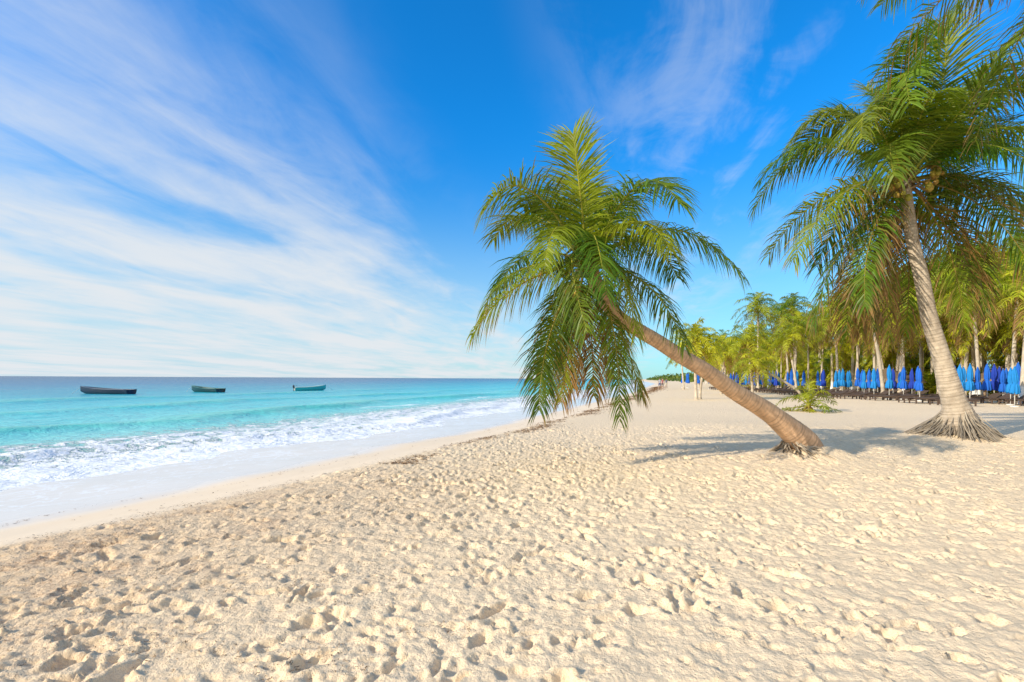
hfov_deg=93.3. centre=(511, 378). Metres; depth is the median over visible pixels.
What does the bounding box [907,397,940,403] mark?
sun lounger
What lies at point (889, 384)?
beach umbrella
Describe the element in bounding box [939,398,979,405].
sun lounger
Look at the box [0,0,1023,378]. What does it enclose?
sky
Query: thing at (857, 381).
beach umbrella
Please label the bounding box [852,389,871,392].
sun lounger
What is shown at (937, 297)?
palm tree
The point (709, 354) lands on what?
palm tree
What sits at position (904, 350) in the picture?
palm tree
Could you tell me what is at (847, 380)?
beach umbrella
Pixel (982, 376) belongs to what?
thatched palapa
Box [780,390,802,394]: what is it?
sun lounger
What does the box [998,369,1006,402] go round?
beach umbrella
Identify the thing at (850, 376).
beach umbrella
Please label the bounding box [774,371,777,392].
beach umbrella
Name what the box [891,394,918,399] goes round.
sun lounger
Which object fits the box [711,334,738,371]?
palm tree
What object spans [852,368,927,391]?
thatched palapa
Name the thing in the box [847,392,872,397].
sun lounger
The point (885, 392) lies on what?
sun lounger
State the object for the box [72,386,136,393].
motor boat
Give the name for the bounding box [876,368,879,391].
beach umbrella
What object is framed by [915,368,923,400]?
beach umbrella
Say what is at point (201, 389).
motor boat
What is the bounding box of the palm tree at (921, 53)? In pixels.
[858,0,1023,158]
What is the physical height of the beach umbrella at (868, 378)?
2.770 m
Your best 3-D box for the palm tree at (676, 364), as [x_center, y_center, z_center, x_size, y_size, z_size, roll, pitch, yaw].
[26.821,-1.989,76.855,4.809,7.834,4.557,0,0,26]
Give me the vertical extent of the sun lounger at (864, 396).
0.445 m
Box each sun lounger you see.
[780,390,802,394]
[832,389,856,396]
[838,393,865,398]
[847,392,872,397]
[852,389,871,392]
[859,395,887,399]
[866,390,890,398]
[868,395,899,400]
[886,390,909,394]
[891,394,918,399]
[896,397,928,402]
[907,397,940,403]
[927,399,938,404]
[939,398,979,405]
[970,393,1002,402]
[981,393,1015,403]
[996,395,1023,403]
[1009,399,1023,405]
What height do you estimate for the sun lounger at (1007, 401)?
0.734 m
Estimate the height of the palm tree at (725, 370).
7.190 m
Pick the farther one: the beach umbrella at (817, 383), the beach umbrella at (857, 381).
the beach umbrella at (817, 383)
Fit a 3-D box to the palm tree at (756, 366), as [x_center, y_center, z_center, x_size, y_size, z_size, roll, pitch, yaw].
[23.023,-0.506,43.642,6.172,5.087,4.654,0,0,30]
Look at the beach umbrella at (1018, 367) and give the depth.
33.71 m
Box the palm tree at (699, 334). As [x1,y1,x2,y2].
[686,325,709,385]
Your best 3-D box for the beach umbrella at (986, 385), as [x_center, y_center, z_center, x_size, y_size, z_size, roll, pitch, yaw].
[34.380,0.384,35.004,0.593,2.993,0.565,0,0,-43]
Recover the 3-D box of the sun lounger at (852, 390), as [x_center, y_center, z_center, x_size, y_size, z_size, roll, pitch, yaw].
[31.157,1.366,45.287,1.931,0.734,0.670,0,0,2]
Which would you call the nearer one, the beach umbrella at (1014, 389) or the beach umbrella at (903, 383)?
the beach umbrella at (1014, 389)
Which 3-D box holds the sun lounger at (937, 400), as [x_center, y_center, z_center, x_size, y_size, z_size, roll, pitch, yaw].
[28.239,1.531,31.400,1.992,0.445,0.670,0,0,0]
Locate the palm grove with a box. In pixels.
[701,231,1023,395]
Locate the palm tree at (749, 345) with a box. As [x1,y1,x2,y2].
[720,324,778,392]
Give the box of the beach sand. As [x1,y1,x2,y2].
[0,379,1023,681]
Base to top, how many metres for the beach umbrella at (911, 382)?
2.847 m
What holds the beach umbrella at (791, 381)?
on the beach sand
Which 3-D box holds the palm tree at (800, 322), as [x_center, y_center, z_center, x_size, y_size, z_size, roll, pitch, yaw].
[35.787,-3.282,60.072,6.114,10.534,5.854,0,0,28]
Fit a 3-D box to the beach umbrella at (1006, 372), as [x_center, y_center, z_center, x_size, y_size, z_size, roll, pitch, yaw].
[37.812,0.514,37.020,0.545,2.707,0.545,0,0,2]
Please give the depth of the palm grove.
59.88 m
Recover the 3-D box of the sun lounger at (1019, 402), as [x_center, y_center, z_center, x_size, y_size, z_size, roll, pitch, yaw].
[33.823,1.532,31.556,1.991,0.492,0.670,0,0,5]
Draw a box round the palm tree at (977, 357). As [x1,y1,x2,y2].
[923,264,1012,394]
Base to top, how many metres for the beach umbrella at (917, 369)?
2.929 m
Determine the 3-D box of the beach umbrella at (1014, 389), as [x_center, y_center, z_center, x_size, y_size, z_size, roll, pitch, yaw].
[31.382,0.540,30.217,0.503,2.677,0.531,0,0,-13]
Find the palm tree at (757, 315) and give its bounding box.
[730,291,787,391]
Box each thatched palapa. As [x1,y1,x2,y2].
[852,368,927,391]
[967,365,1016,395]
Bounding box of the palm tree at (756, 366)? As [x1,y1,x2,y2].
[731,345,803,397]
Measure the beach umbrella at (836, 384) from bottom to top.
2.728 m
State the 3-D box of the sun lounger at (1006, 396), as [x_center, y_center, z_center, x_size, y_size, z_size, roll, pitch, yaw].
[34.014,1.411,33.785,1.931,0.734,0.670,0,0,-2]
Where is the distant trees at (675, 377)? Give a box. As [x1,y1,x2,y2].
[646,371,705,381]
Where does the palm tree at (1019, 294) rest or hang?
on the beach sand
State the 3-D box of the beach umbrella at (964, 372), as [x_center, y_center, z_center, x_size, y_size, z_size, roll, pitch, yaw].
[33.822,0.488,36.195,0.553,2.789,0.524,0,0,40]
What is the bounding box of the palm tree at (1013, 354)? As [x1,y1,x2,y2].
[963,259,1023,396]
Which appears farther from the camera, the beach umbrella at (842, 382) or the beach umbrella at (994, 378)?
the beach umbrella at (842, 382)
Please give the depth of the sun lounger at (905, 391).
42.90 m
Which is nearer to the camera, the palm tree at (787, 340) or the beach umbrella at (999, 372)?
the beach umbrella at (999, 372)
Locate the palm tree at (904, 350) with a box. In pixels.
[868,307,926,390]
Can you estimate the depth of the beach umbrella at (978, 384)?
38.52 m
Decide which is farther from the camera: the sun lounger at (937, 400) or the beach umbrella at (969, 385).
the beach umbrella at (969, 385)
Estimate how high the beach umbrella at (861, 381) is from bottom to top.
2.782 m
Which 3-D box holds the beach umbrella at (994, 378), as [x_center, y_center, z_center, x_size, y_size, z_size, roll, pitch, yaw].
[35.888,0.395,35.995,0.560,3.005,0.597,0,0,8]
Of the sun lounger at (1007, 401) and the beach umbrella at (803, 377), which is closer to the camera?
the sun lounger at (1007, 401)
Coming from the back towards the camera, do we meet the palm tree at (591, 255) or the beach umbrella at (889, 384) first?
the beach umbrella at (889, 384)
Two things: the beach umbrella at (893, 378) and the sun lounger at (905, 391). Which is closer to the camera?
the sun lounger at (905, 391)
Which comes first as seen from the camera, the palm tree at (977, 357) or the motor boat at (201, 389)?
the palm tree at (977, 357)
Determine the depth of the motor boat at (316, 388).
75.47 m
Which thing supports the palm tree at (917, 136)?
on the beach sand
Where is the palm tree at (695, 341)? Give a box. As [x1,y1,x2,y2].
[669,316,719,399]
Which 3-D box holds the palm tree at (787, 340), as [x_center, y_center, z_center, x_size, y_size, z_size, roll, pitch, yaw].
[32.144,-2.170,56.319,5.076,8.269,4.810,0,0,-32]
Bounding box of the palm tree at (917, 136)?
[747,0,1023,442]
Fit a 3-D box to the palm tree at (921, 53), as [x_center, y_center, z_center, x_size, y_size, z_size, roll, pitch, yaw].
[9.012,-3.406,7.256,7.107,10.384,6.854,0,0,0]
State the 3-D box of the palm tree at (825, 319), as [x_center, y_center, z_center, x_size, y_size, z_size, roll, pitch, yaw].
[41.603,-4.471,62.114,7.872,12.996,7.322,0,0,-25]
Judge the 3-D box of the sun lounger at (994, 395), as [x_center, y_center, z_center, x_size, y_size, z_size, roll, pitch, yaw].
[34.014,1.411,34.650,1.931,0.734,0.670,0,0,-6]
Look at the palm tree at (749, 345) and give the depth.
47.84 m
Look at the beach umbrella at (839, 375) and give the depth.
54.74 m
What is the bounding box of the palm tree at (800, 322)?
[775,311,827,386]
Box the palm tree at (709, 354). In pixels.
[686,332,730,398]
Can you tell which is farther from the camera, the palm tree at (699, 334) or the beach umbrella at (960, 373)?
the palm tree at (699, 334)
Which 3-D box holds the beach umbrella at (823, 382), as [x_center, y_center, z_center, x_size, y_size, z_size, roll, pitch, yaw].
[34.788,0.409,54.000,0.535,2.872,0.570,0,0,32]
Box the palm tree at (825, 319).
[807,293,861,389]
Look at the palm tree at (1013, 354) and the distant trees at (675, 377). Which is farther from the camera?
the distant trees at (675, 377)
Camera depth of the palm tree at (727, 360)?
51.27 m
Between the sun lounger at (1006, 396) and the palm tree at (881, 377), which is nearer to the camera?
the sun lounger at (1006, 396)
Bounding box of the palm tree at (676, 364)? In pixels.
[666,342,685,389]
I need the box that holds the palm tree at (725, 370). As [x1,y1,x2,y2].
[709,340,744,374]
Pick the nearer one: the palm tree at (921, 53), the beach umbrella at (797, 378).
the palm tree at (921, 53)
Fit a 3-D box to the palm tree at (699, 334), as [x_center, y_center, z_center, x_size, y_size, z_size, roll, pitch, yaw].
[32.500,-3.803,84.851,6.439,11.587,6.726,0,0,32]
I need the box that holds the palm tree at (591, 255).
[466,109,859,462]
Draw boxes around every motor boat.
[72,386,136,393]
[188,385,225,391]
[293,385,325,390]
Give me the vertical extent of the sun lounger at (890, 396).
0.492 m
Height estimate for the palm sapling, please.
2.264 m
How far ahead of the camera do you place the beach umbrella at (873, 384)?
42.10 m
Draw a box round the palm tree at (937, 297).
[892,277,977,338]
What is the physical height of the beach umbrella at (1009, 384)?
2.619 m
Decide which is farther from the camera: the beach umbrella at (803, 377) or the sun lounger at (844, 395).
the beach umbrella at (803, 377)
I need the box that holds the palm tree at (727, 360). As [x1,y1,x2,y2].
[708,337,742,393]
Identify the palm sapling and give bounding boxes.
[776,380,841,413]
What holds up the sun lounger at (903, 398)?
on the beach sand
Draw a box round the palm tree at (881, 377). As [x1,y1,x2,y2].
[830,290,910,392]
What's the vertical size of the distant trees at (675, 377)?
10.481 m
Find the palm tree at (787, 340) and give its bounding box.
[763,325,812,393]
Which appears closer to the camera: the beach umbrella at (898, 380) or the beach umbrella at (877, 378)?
the beach umbrella at (898, 380)
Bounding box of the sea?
[0,376,643,491]
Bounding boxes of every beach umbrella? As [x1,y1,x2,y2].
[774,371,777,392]
[789,368,794,389]
[796,371,799,386]
[801,371,805,386]
[815,371,819,387]
[821,369,825,389]
[833,371,838,387]
[838,369,840,390]
[840,368,845,390]
[845,371,849,388]
[848,370,851,390]
[854,368,859,390]
[859,369,862,390]
[861,370,866,396]
[867,369,870,387]
[870,368,877,398]
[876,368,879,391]
[885,364,893,399]
[892,368,896,397]
[897,372,900,391]
[899,366,907,399]
[908,369,914,388]
[914,366,920,399]
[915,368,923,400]
[957,364,965,390]
[963,366,966,382]
[965,364,974,403]
[974,366,981,395]
[981,363,991,402]
[991,363,998,402]
[995,366,1000,396]
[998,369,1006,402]
[1005,367,1013,404]
[1005,368,1007,393]
[1009,366,1020,406]
[1015,362,1020,403]
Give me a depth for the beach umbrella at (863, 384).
45.93 m
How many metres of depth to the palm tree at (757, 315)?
64.75 m
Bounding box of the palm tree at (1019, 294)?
[961,255,1023,403]

